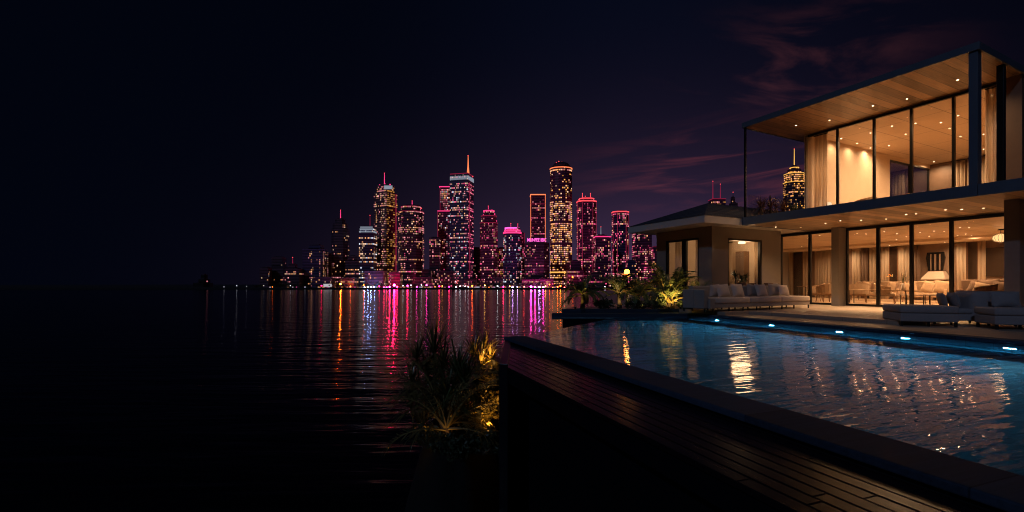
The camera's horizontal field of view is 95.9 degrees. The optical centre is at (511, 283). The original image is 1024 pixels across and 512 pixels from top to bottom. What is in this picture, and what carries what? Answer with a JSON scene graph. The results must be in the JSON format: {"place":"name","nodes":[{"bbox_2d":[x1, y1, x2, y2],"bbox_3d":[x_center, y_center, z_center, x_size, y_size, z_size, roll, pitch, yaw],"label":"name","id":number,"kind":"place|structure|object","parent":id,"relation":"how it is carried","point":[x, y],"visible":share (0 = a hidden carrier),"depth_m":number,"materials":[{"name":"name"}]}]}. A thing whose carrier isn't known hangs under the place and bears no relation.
{"place":"outdoors","nodes":[
{"label":"outdoors","id":0,"kind":"place"},
{"bbox_2d":[193,274,212,286],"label":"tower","id":1,"kind":"structure","parent":0,"point":[204,281],"depth_m":381.77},
{"bbox_2d":[260,267,271,286],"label":"tower","id":2,"kind":"structure","parent":0,"point":[265,276],"depth_m":377.15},
{"bbox_2d":[265,256,287,286],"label":"tower","id":3,"kind":"structure","parent":0,"point":[278,266],"depth_m":385.92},
{"bbox_2d":[285,257,303,286],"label":"tower","id":4,"kind":"structure","parent":0,"point":[294,274],"depth_m":380.19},
{"bbox_2d":[302,244,327,286],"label":"tower","id":5,"kind":"structure","parent":0,"point":[314,260],"depth_m":388.48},
{"bbox_2d":[0,289,650,511],"bbox_3d":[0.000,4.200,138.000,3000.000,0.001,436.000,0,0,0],"label":"lake","id":6,"kind":"structure","parent":0,"point":[191,400],"depth_m":18.04,"materials":[{"name":"black"}]},
{"bbox_2d":[499,340,510,511],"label":"end wall","id":7,"kind":"structure","parent":6,"relation":"in","point":[504,445],"depth_m":6.78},
{"bbox_2d":[563,319,603,327],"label":"arm wall","id":8,"kind":"structure","parent":6,"relation":"in","point":[569,322],"depth_m":17.33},
{"bbox_2d":[552,312,688,318],"bbox_3d":[4.189,1.220,17.739,5.476,0.200,0.696,0,0,-4],"label":"pool arm","id":9,"kind":"object","parent":8,"relation":"on","point":[613,315],"visible":0.8,"depth_m":17.42},
{"bbox_2d":[488,357,725,511],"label":"wall","id":10,"kind":"structure","parent":6,"relation":"in","point":[559,462],"depth_m":5.87,"materials":[{"name":"black"}]},
{"bbox_2d":[508,371,780,511],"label":"boardwalk beam","id":11,"kind":"structure","parent":10,"relation":"on","point":[722,495],"depth_m":3.60,"materials":[{"name":"wood"}]},
{"bbox_2d":[505,344,989,511],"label":"boardwalk","id":12,"kind":"structure","parent":11,"relation":"on","point":[780,474],"depth_m":3.30,"materials":[{"name":"brown wood"}]},
{"bbox_2d":[511,342,1006,511],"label":"pool edge","id":13,"kind":"object","parent":6,"relation":"in","point":[929,487],"depth_m":3.37,"materials":[{"name":"stone"}]},
{"bbox_2d":[504,336,1023,511],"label":"coping","id":14,"kind":"object","parent":13,"relation":"on","point":[991,486],"visible":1,"depth_m":3.38,"materials":[{"name":"stone"}]},
{"bbox_2d":[0,285,656,288],"bbox_3d":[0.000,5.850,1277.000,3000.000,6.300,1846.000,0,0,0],"label":"shore","id":15,"kind":"structure","parent":0,"point":[119,287],"depth_m":355.82,"materials":[{"name":"stone"}]},
{"bbox_2d":[313,276,335,286],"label":"block","id":16,"kind":"structure","parent":15,"relation":"on","point":[324,279],"depth_m":370.16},
{"bbox_2d":[339,277,358,286],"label":"block","id":17,"kind":"structure","parent":15,"relation":"on","point":[350,281],"depth_m":370.14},
{"bbox_2d":[364,270,387,286],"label":"block","id":18,"kind":"structure","parent":15,"relation":"on","point":[374,276],"depth_m":367.82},
{"bbox_2d":[388,271,401,286],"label":"block","id":19,"kind":"structure","parent":15,"relation":"on","point":[394,277],"depth_m":371.25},
{"bbox_2d":[413,276,433,286],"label":"block","id":20,"kind":"structure","parent":15,"relation":"on","point":[425,280],"depth_m":366.55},
{"bbox_2d":[437,270,454,286],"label":"block","id":21,"kind":"structure","parent":15,"relation":"on","point":[447,277],"depth_m":366.82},
{"bbox_2d":[255,280,648,286],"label":"shoreline trees","id":22,"kind":"object","parent":15,"relation":"on","point":[409,285],"visible":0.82,"depth_m":365.73,"materials":[{"name":"black plant"}]},
{"bbox_2d":[525,238,548,278],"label":"tower","id":23,"kind":"structure","parent":15,"relation":"on","point":[536,259],"depth_m":376.92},
{"bbox_2d":[566,269,583,286],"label":"block","id":24,"kind":"structure","parent":15,"relation":"on","point":[577,275],"depth_m":369.53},
{"bbox_2d":[589,272,604,286],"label":"block","id":25,"kind":"structure","parent":15,"relation":"on","point":[596,275],"depth_m":370.35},
{"bbox_2d":[331,210,349,286],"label":"tower","id":26,"kind":"structure","parent":0,"point":[340,241],"depth_m":409.32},
{"bbox_2d":[345,255,358,277],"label":"tower","id":27,"kind":"structure","parent":0,"point":[352,266],"depth_m":399.74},
{"bbox_2d":[359,226,376,286],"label":"tower","id":28,"kind":"structure","parent":0,"point":[367,248],"depth_m":395.00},
{"bbox_2d":[374,173,396,282],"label":"tower","id":29,"kind":"structure","parent":0,"point":[385,210],"depth_m":414.28,"materials":[{"name":"stone"}]},
{"bbox_2d":[374,186,395,277],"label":"window","id":30,"kind":"structure","parent":29,"relation":"in","point":[380,190],"depth_m":412.88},
{"bbox_2d":[398,204,423,286],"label":"tower","id":31,"kind":"structure","parent":0,"point":[410,241],"depth_m":396.70,"materials":[{"name":"glass"}]},
{"bbox_2d":[398,206,423,279],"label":"window","id":32,"kind":"structure","parent":31,"relation":"in","point":[403,206],"depth_m":398.52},
{"bbox_2d":[429,237,440,286],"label":"tower","id":33,"kind":"structure","parent":0,"point":[434,255],"depth_m":396.60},
{"bbox_2d":[438,186,449,270],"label":"tower","id":34,"kind":"structure","parent":0,"point":[444,224],"depth_m":424.84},
{"bbox_2d":[404,417,498,511],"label":"planting bank","id":35,"kind":"structure","parent":0,"point":[442,483],"depth_m":7.74,"materials":[{"name":"soil"}]},
{"bbox_2d":[377,333,439,451],"bbox_3d":[-1.703,1.826,8.265,1.424,2.002,1.694,0,0,0],"label":"cordyline","id":36,"kind":"object","parent":35,"relation":"on","point":[418,419],"visible":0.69,"depth_m":8.30,"materials":[{"name":"green plant"}]},
{"bbox_2d":[404,418,442,452],"bbox_3d":[-1.462,2.524,7.762,0.759,0.512,0.482,0,0,0],"label":"bush","id":37,"kind":"object","parent":35,"relation":"on","point":[426,443],"visible":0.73,"depth_m":7.75,"materials":[{"name":"green plant"}]},
{"bbox_2d":[396,312,474,422],"bbox_3d":[-1.433,1.579,8.558,1.870,2.105,1.488,0,0,40],"label":"cordyline","id":38,"kind":"object","parent":35,"relation":"on","point":[425,362],"visible":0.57,"depth_m":8.48,"materials":[{"name":"green plant"}]},
{"bbox_2d":[381,348,513,467],"bbox_3d":[-1.076,2.077,8.216,2.480,2.004,1.956,0,0,0],"label":"feather palm","id":39,"kind":"object","parent":35,"relation":"on","point":[447,422],"visible":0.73,"depth_m":7.86,"materials":[{"name":"green plant"}]},
{"bbox_2d":[431,431,469,461],"bbox_3d":[-0.990,2.566,7.318,0.677,0.420,0.504,0,0,0],"label":"bush","id":40,"kind":"object","parent":35,"relation":"in","point":[451,450],"visible":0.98,"depth_m":7.29,"materials":[{"name":"green plant"}]},
{"bbox_2d":[408,336,496,433],"bbox_3d":[-0.904,1.756,8.105,1.573,1.759,1.484,0,0,13],"label":"cordyline","id":41,"kind":"object","parent":35,"relation":"on","point":[460,363],"visible":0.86,"depth_m":8.03,"materials":[{"name":"green plant"}]},
{"bbox_2d":[451,371,498,431],"bbox_3d":[-0.443,2.192,8.763,1.776,1.126,1.662,0,0,0],"label":"areca palm","id":42,"kind":"object","parent":35,"relation":"on","point":[490,397],"visible":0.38,"depth_m":8.41,"materials":[{"name":"green plant"}]},
{"bbox_2d":[451,327,502,373],"bbox_3d":[-0.566,1.738,9.067,1.258,1.776,1.178,0,0,0],"label":"cordyline","id":43,"kind":"object","parent":35,"relation":"on","point":[483,347],"visible":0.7,"depth_m":9.00,"materials":[{"name":"green plant"}]},
{"bbox_2d":[456,429,498,455],"bbox_3d":[-0.534,2.549,7.477,0.794,0.416,0.492,0,0,0],"label":"bush","id":44,"kind":"object","parent":35,"relation":"on","point":[475,446],"visible":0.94,"depth_m":7.44,"materials":[{"name":"green plant"}]},
{"bbox_2d":[472,372,498,429],"bbox_3d":[-0.460,2.165,8.276,0.579,0.970,1.047,0,0,0],"label":"bush","id":45,"kind":"object","parent":35,"relation":"on","point":[478,398],"visible":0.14,"depth_m":8.30,"materials":[{"name":"green plant"}]},
{"bbox_2d":[450,155,473,286],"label":"tower","id":46,"kind":"structure","parent":0,"point":[462,225],"depth_m":392.91,"materials":[{"name":"glass"}]},
{"bbox_2d":[450,174,473,285],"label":"window","id":47,"kind":"structure","parent":46,"relation":"in","point":[463,174],"depth_m":393.30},
{"bbox_2d":[474,247,479,286],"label":"tower","id":48,"kind":"structure","parent":0,"point":[477,263],"depth_m":416.64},
{"bbox_2d":[480,206,497,286],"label":"tower","id":49,"kind":"structure","parent":0,"point":[488,246],"depth_m":399.12,"materials":[{"name":"glass"}]},
{"bbox_2d":[503,223,520,286],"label":"tower","id":50,"kind":"structure","parent":0,"point":[512,255],"depth_m":388.88,"materials":[{"name":"glass"}]},
{"bbox_2d":[0,0,1023,284],"label":"sky","id":51,"kind":"structure","parent":0,"point":[143,142],"materials":[{"name":"black"}]},
{"bbox_2d":[521,232,525,285],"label":"tower","id":52,"kind":"structure","parent":0,"point":[523,242],"depth_m":408.70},
{"bbox_2d":[530,194,545,241],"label":"tower","id":53,"kind":"structure","parent":0,"point":[537,215],"depth_m":424.62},
{"bbox_2d":[550,161,571,286],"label":"tower","id":54,"kind":"structure","parent":0,"point":[560,216],"depth_m":408.20,"materials":[{"name":"gold metal"}]},
{"bbox_2d":[550,167,571,283],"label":"window","id":55,"kind":"structure","parent":54,"relation":"in","point":[554,205],"depth_m":408.07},
{"bbox_2d":[576,193,596,284],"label":"tower","id":56,"kind":"structure","parent":0,"point":[586,220],"depth_m":398.52,"materials":[{"name":"glass"}]},
{"bbox_2d":[593,234,610,286],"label":"tower","id":57,"kind":"structure","parent":0,"point":[602,253],"depth_m":389.87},
{"bbox_2d":[611,210,628,278],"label":"tower","id":58,"kind":"structure","parent":0,"point":[620,239],"depth_m":409.40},
{"bbox_2d":[632,234,651,283],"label":"tower","id":59,"kind":"structure","parent":0,"point":[641,247],"depth_m":404.26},
{"bbox_2d":[571,291,932,324],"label":"terrace","id":60,"kind":"structure","parent":0,"point":[866,314],"depth_m":16.79,"materials":[{"name":"stone"}]},
{"bbox_2d":[560,275,608,311],"bbox_3d":[2.796,0.378,18.665,1.820,1.498,1.816,0,0,33],"label":"feather palm","id":61,"kind":"object","parent":60,"relation":"on","point":[581,288],"visible":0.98,"depth_m":18.67,"materials":[{"name":"green plant"}]},
{"bbox_2d":[588,273,649,308],"bbox_3d":[4.276,0.288,18.920,2.301,1.427,2.077,0,0,-30],"label":"feather palm","id":62,"kind":"object","parent":60,"relation":"on","point":[618,284],"visible":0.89,"depth_m":18.75,"materials":[{"name":"green plant"}]},
{"bbox_2d":[562,309,678,312],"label":"bed kerb","id":63,"kind":"structure","parent":60,"relation":"on","point":[612,310],"depth_m":18.10,"materials":[{"name":"stone"}]},
{"bbox_2d":[601,273,671,306],"bbox_3d":[5.321,0.269,18.930,2.805,1.490,2.917,0,0,-21],"label":"feather palm","id":64,"kind":"object","parent":60,"relation":"on","point":[639,294],"visible":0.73,"depth_m":18.79,"materials":[{"name":"green plant"}]},
{"bbox_2d":[626,260,701,308],"bbox_3d":[6.528,0.099,18.824,4.073,2.232,3.073,0,0,-28],"label":"areca palm","id":65,"kind":"object","parent":60,"relation":"on","point":[678,278],"visible":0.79,"depth_m":18.58,"materials":[{"name":"green plant"}]},
{"bbox_2d":[628,203,809,303],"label":"pavilion","id":66,"kind":"structure","parent":60,"relation":"on","point":[714,230],"depth_m":21.97,"materials":[{"name":"paint"}]},
{"bbox_2d":[666,239,682,295],"bbox_3d":[8.004,-0.745,22.605,0.140,2.790,1.100,0,0,-27],"label":"window","id":67,"kind":"structure","parent":66,"relation":"in","point":[667,242],"depth_m":22.99,"materials":[{"name":"black metal"}]},
{"bbox_2d":[675,242,681,295],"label":"curtain","id":68,"kind":"object","parent":66,"relation":"hanging from","point":[678,254],"depth_m":22.80,"materials":[{"name":"fabric"}]},
{"bbox_2d":[684,238,698,288],"bbox_3d":[8.478,-0.745,21.676,0.140,2.790,0.870,0,0,-27],"label":"window","id":69,"kind":"structure","parent":66,"relation":"in","point":[685,240],"depth_m":21.97,"materials":[{"name":"black metal"}]},
{"bbox_2d":[729,242,732,285],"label":"curtain","id":70,"kind":"object","parent":66,"relation":"hanging from","point":[730,262],"visible":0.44,"depth_m":24.63,"materials":[{"name":"fabric"}]},
{"bbox_2d":[736,251,748,285],"bbox_3d":[11.930,-0.356,23.932,0.420,2.653,0.499,0,0,-27],"label":"tall cabinet","id":71,"kind":"object","parent":66,"relation":"on","point":[742,262],"visible":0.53,"depth_m":23.74,"materials":[{"name":"brown wood"}]},
{"bbox_2d":[728,238,761,285],"bbox_3d":[10.879,-0.725,21.690,2.405,2.750,0.140,0,0,-27],"label":"window","id":72,"kind":"structure","parent":66,"relation":"in","point":[729,239],"depth_m":22.14,"materials":[{"name":"black metal"}]},
{"bbox_2d":[754,242,757,284],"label":"curtain","id":73,"kind":"object","parent":66,"relation":"hanging from","point":[756,262],"visible":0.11,"depth_m":23.34,"materials":[{"name":"fabric"}]},
{"bbox_2d":[683,286,809,311],"bbox_3d":[9.351,0.535,18.250,6.431,0.930,1.140,0,0,-28],"label":"outdoor sofa","id":74,"kind":"object","parent":60,"relation":"on","point":[698,297],"visible":0.89,"depth_m":17.25,"materials":[{"name":"grey fabric"}]},
{"bbox_2d":[742,41,1023,306],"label":"villa","id":75,"kind":"object","parent":60,"relation":"on","point":[933,90],"visible":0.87,"depth_m":18.84,"materials":[{"name":"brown wood"}]},
{"bbox_2d":[789,252,792,295],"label":"curtain","id":76,"kind":"object","parent":75,"relation":"hanging from","point":[790,273],"visible":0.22,"depth_m":35.33,"materials":[{"name":"fabric"}]},
{"bbox_2d":[781,232,808,295],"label":"glass door","id":77,"kind":"structure","parent":75,"relation":"in","point":[803,233],"depth_m":23.66,"materials":[{"name":"black metal"}]},
{"bbox_2d":[793,252,802,295],"bbox_3d":[21.751,-1.153,35.111,0.085,4.105,0.742,0,0,-27],"label":"back window","id":78,"kind":"structure","parent":75,"relation":"attached to","point":[797,268],"depth_m":35.14,"materials":[{"name":"brown glass"}]},
{"bbox_2d":[803,251,807,295],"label":"curtain","id":79,"kind":"object","parent":75,"relation":"hanging from","point":[805,268],"visible":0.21,"depth_m":34.41,"materials":[{"name":"fabric"}]},
{"bbox_2d":[809,230,830,304],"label":"glass door","id":80,"kind":"structure","parent":75,"relation":"in","point":[824,231],"depth_m":22.69,"materials":[{"name":"black metal"}]},
{"bbox_2d":[814,132,827,206],"bbox_3d":[14.122,-4.890,21.118,0.138,3.900,0.600,0,0,-27],"label":"curtain","id":81,"kind":"object","parent":75,"relation":"hanging from","point":[820,169],"visible":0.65,"depth_m":21.13,"materials":[{"name":"fabric"}]},
{"bbox_2d":[805,127,836,208],"bbox_3d":[13.940,-4.893,20.819,0.120,3.935,1.370,0,0,-27],"label":"glass door","id":82,"kind":"structure","parent":75,"relation":"in","point":[833,129],"depth_m":20.56,"materials":[{"name":"black metal"}]},
{"bbox_2d":[815,250,830,297],"bbox_3d":[22.489,-1.058,33.236,0.144,4.056,1.376,0,0,-27],"label":"curtain","id":83,"kind":"object","parent":75,"relation":"hanging from","point":[822,266],"visible":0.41,"depth_m":33.27,"materials":[{"name":"fabric"}]},
{"bbox_2d":[816,283,830,301],"bbox_3d":[17.052,0.466,24.967,1.003,1.033,0.868,0,0,3],"label":"armchair","id":84,"kind":"object","parent":75,"relation":"on","point":[824,290],"visible":0.62,"depth_m":24.74,"materials":[{"name":"beige fabric"}]},
{"bbox_2d":[837,117,873,203],"bbox_3d":[14.566,-4.893,19.587,0.120,3.935,1.390,0,0,-27],"label":"glass door","id":85,"kind":"structure","parent":75,"relation":"in","point":[872,118],"depth_m":19.48,"materials":[{"name":"black metal"}]},
{"bbox_2d":[852,248,860,297],"bbox_3d":[23.404,-0.939,31.417,0.135,3.818,0.492,0,0,-27],"label":"curtain","id":86,"kind":"object","parent":75,"relation":"hanging from","point":[856,277],"visible":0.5,"depth_m":31.40,"materials":[{"name":"fabric"}]},
{"bbox_2d":[849,283,869,302],"bbox_3d":[18.370,0.466,24.526,1.003,1.033,0.868,0,0,33],"label":"armchair","id":87,"kind":"object","parent":75,"relation":"on","point":[864,293],"visible":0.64,"depth_m":24.19,"materials":[{"name":"beige fabric"}]},
{"bbox_2d":[846,225,877,305],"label":"glass door","id":88,"kind":"structure","parent":75,"relation":"in","point":[875,226],"depth_m":20.88,"materials":[{"name":"black metal"}]},
{"bbox_2d":[861,248,867,298],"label":"curtain","id":89,"kind":"object","parent":75,"relation":"hanging from","point":[864,264],"visible":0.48,"depth_m":30.99,"materials":[{"name":"beige fabric"}]},
{"bbox_2d":[869,246,888,298],"bbox_3d":[24.014,-0.879,30.218,0.140,3.697,1.105,0,0,-27],"label":"curtain","id":90,"kind":"object","parent":75,"relation":"hanging from","point":[884,264],"visible":0.39,"depth_m":30.12,"materials":[{"name":"fabric"}]},
{"bbox_2d":[874,106,910,198],"bbox_3d":[15.164,-4.893,18.412,0.120,3.935,1.250,0,0,-27],"label":"glass door","id":91,"kind":"structure","parent":75,"relation":"in","point":[908,108],"depth_m":18.72,"materials":[{"name":"black metal"}]},
{"bbox_2d":[889,246,897,297],"bbox_3d":[24.519,-0.850,29.670,0.085,3.500,0.499,0,0,-27],"label":"back window","id":92,"kind":"structure","parent":75,"relation":"attached to","point":[893,263],"depth_m":29.66,"materials":[{"name":"brown glass"}]},
{"bbox_2d":[878,222,910,306],"bbox_3d":[16.283,-0.795,19.655,0.140,3.550,1.190,0,0,-27],"label":"glass door","id":93,"kind":"structure","parent":75,"relation":"in","point":[905,223],"depth_m":19.97,"materials":[{"name":"black metal"}]},
{"bbox_2d":[898,245,908,299],"bbox_3d":[24.658,-0.780,28.968,0.141,3.499,0.717,0,0,-27],"label":"curtain","id":94,"kind":"object","parent":75,"relation":"hanging from","point":[903,259],"visible":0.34,"depth_m":29.01,"materials":[{"name":"fabric"}]},
{"bbox_2d":[890,160,928,192],"bbox_3d":[22.084,-4.975,25.674,4.420,3.350,0.100,0,0,-27],"label":"door frame","id":95,"kind":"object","parent":75,"relation":"in","point":[894,161],"depth_m":25.68,"materials":[{"name":"black metal"}]},
{"bbox_2d":[914,245,920,299],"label":"curtain","id":96,"kind":"object","parent":75,"relation":"hanging from","point":[917,268],"visible":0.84,"depth_m":28.40,"materials":[{"name":"beige fabric"}]},
{"bbox_2d":[900,281,954,301],"bbox_3d":[21.718,0.410,24.165,0.920,1.140,1.960,0,0,-27],"label":"indoor sofa","id":97,"kind":"object","parent":75,"relation":"on","point":[919,284],"visible":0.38,"depth_m":24.29,"materials":[{"name":"beige fabric"}]},
{"bbox_2d":[911,218,950,305],"bbox_3d":[16.840,-0.795,18.558,0.140,3.550,1.270,0,0,-27],"label":"glass door","id":98,"kind":"structure","parent":75,"relation":"in","point":[946,219],"depth_m":18.90,"materials":[{"name":"black metal"}]},
{"bbox_2d":[911,95,952,192],"bbox_3d":[15.731,-4.893,17.298,0.120,3.935,1.250,0,0,-27],"label":"glass door","id":99,"kind":"structure","parent":75,"relation":"in","point":[950,96],"depth_m":17.81,"materials":[{"name":"black metal"}]},
{"bbox_2d":[920,271,948,300],"bbox_3d":[25.173,0.114,27.442,0.750,1.732,1.160,0,0,-27],"label":"table lamp","id":100,"kind":"object","parent":75,"relation":"on","point":[936,275],"visible":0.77,"depth_m":27.29,"materials":[{"name":"fabric"}]},
{"bbox_2d":[926,252,945,270],"bbox_3d":[25.457,-1.353,27.754,0.120,1.110,0.900,0,0,-27],"label":"wall art","id":101,"kind":"object","parent":75,"relation":"attached to","point":[935,261],"depth_m":27.71},
{"bbox_2d":[951,159,964,186],"bbox_3d":[24.522,-4.865,25.378,0.137,3.850,0.579,0,0,-27],"label":"curtain","id":102,"kind":"object","parent":75,"relation":"hanging from","point":[960,172],"visible":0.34,"depth_m":25.28,"materials":[{"name":"fabric"}]},
{"bbox_2d":[956,242,965,289],"bbox_3d":[25.867,-0.740,26.582,0.134,3.419,0.428,0,0,-27],"label":"curtain","id":103,"kind":"object","parent":75,"relation":"hanging from","point":[961,260],"visible":0.63,"depth_m":26.62,"materials":[{"name":"fabric"}]},
{"bbox_2d":[967,241,977,279],"bbox_3d":[26.235,-0.773,26.298,0.085,3.346,0.490,0,0,-27],"label":"back window","id":104,"kind":"structure","parent":75,"relation":"attached to","point":[972,260],"depth_m":26.30,"materials":[{"name":"brown glass"}]},
{"bbox_2d":[953,83,995,186],"bbox_3d":[16.314,-4.893,16.153,0.120,3.935,1.320,0,0,-27],"label":"glass door","id":105,"kind":"structure","parent":75,"relation":"in","point":[993,84],"depth_m":16.68,"materials":[{"name":"black metal"}]},
{"bbox_2d":[951,213,1003,292],"bbox_3d":[17.503,-0.795,17.255,0.140,3.550,1.650,0,0,-27],"label":"glass door","id":106,"kind":"structure","parent":75,"relation":"in","point":[997,214],"depth_m":17.92,"materials":[{"name":"black metal"}]},
{"bbox_2d":[978,240,985,279],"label":"curtain","id":107,"kind":"object","parent":75,"relation":"hanging from","point":[981,260],"visible":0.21,"depth_m":25.76,"materials":[{"name":"fabric"}]},
{"bbox_2d":[985,86,995,182],"bbox_3d":[16.725,-4.890,16.003,0.139,3.900,0.480,0,0,-27],"label":"curtain","id":108,"kind":"object","parent":75,"relation":"hanging from","point":[990,130],"visible":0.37,"depth_m":16.09,"materials":[{"name":"fabric"}]},
{"bbox_2d":[986,247,1003,276],"bbox_3d":[26.629,-1.210,25.384,0.120,1.589,0.882,0,0,-27],"label":"wall screen","id":109,"kind":"object","parent":75,"relation":"attached to","point":[994,261],"depth_m":25.39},
{"bbox_2d":[532,317,1023,475],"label":"pool water","id":110,"kind":"structure","parent":0,"point":[963,401],"depth_m":6.63,"materials":[{"name":"liquid"}]},
{"bbox_2d":[783,149,803,210],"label":"tower","id":111,"kind":"structure","parent":0,"point":[793,188],"depth_m":423.79,"materials":[{"name":"gold metal"}]},
{"bbox_2d":[689,316,1023,348],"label":"pool wall","id":112,"kind":"structure","parent":0,"point":[925,338],"depth_m":11.31,"materials":[{"name":"tile"}]},
{"bbox_2d":[688,313,1023,345],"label":"pool edge","id":113,"kind":"object","parent":112,"relation":"on","point":[948,336],"visible":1,"depth_m":11.35,"materials":[{"name":"stone"}]},
{"bbox_2d":[726,314,1023,339],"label":"walkway","id":114,"kind":"structure","parent":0,"point":[985,330],"depth_m":11.89,"materials":[{"name":"stone"}]},
{"bbox_2d":[882,304,958,326],"bbox_3d":[11.175,0.850,12.695,1.257,0.540,1.170,0,0,19],"label":"daybed","id":115,"kind":"object","parent":114,"relation":"on","point":[928,314],"visible":0.96,"depth_m":12.22,"materials":[{"name":"grey fabric"}]},
{"bbox_2d":[950,291,1016,325],"bbox_3d":[12.841,0.655,12.825,1.500,0.930,1.050,0,0,19],"label":"outdoor sofa","id":116,"kind":"object","parent":114,"relation":"on","point":[970,300],"visible":0.43,"depth_m":12.48,"materials":[{"name":"grey fabric"}]},
{"bbox_2d":[946,292,960,307],"bbox_3d":[12.369,0.447,12.942,0.199,0.448,0.682,-16,-8,28],"label":"cushion","id":117,"kind":"object","parent":116,"relation":"on","point":[953,299],"visible":0.93,"depth_m":12.76,"materials":[{"name":"grey fabric"}]},
{"bbox_2d":[974,307,1023,329],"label":"corner sofa","id":118,"kind":"object","parent":114,"relation":"on","point":[997,316],"visible":1,"depth_m":11.33,"materials":[{"name":"grey fabric"}]},
{"bbox_2d":[992,291,1021,306],"bbox_3d":[12.699,0.385,11.859,0.585,0.409,0.179,0,-12,13],"label":"cushion","id":119,"kind":"object","parent":118,"relation":"on","point":[1007,299],"visible":1,"depth_m":11.80,"materials":[{"name":"grey fabric"}]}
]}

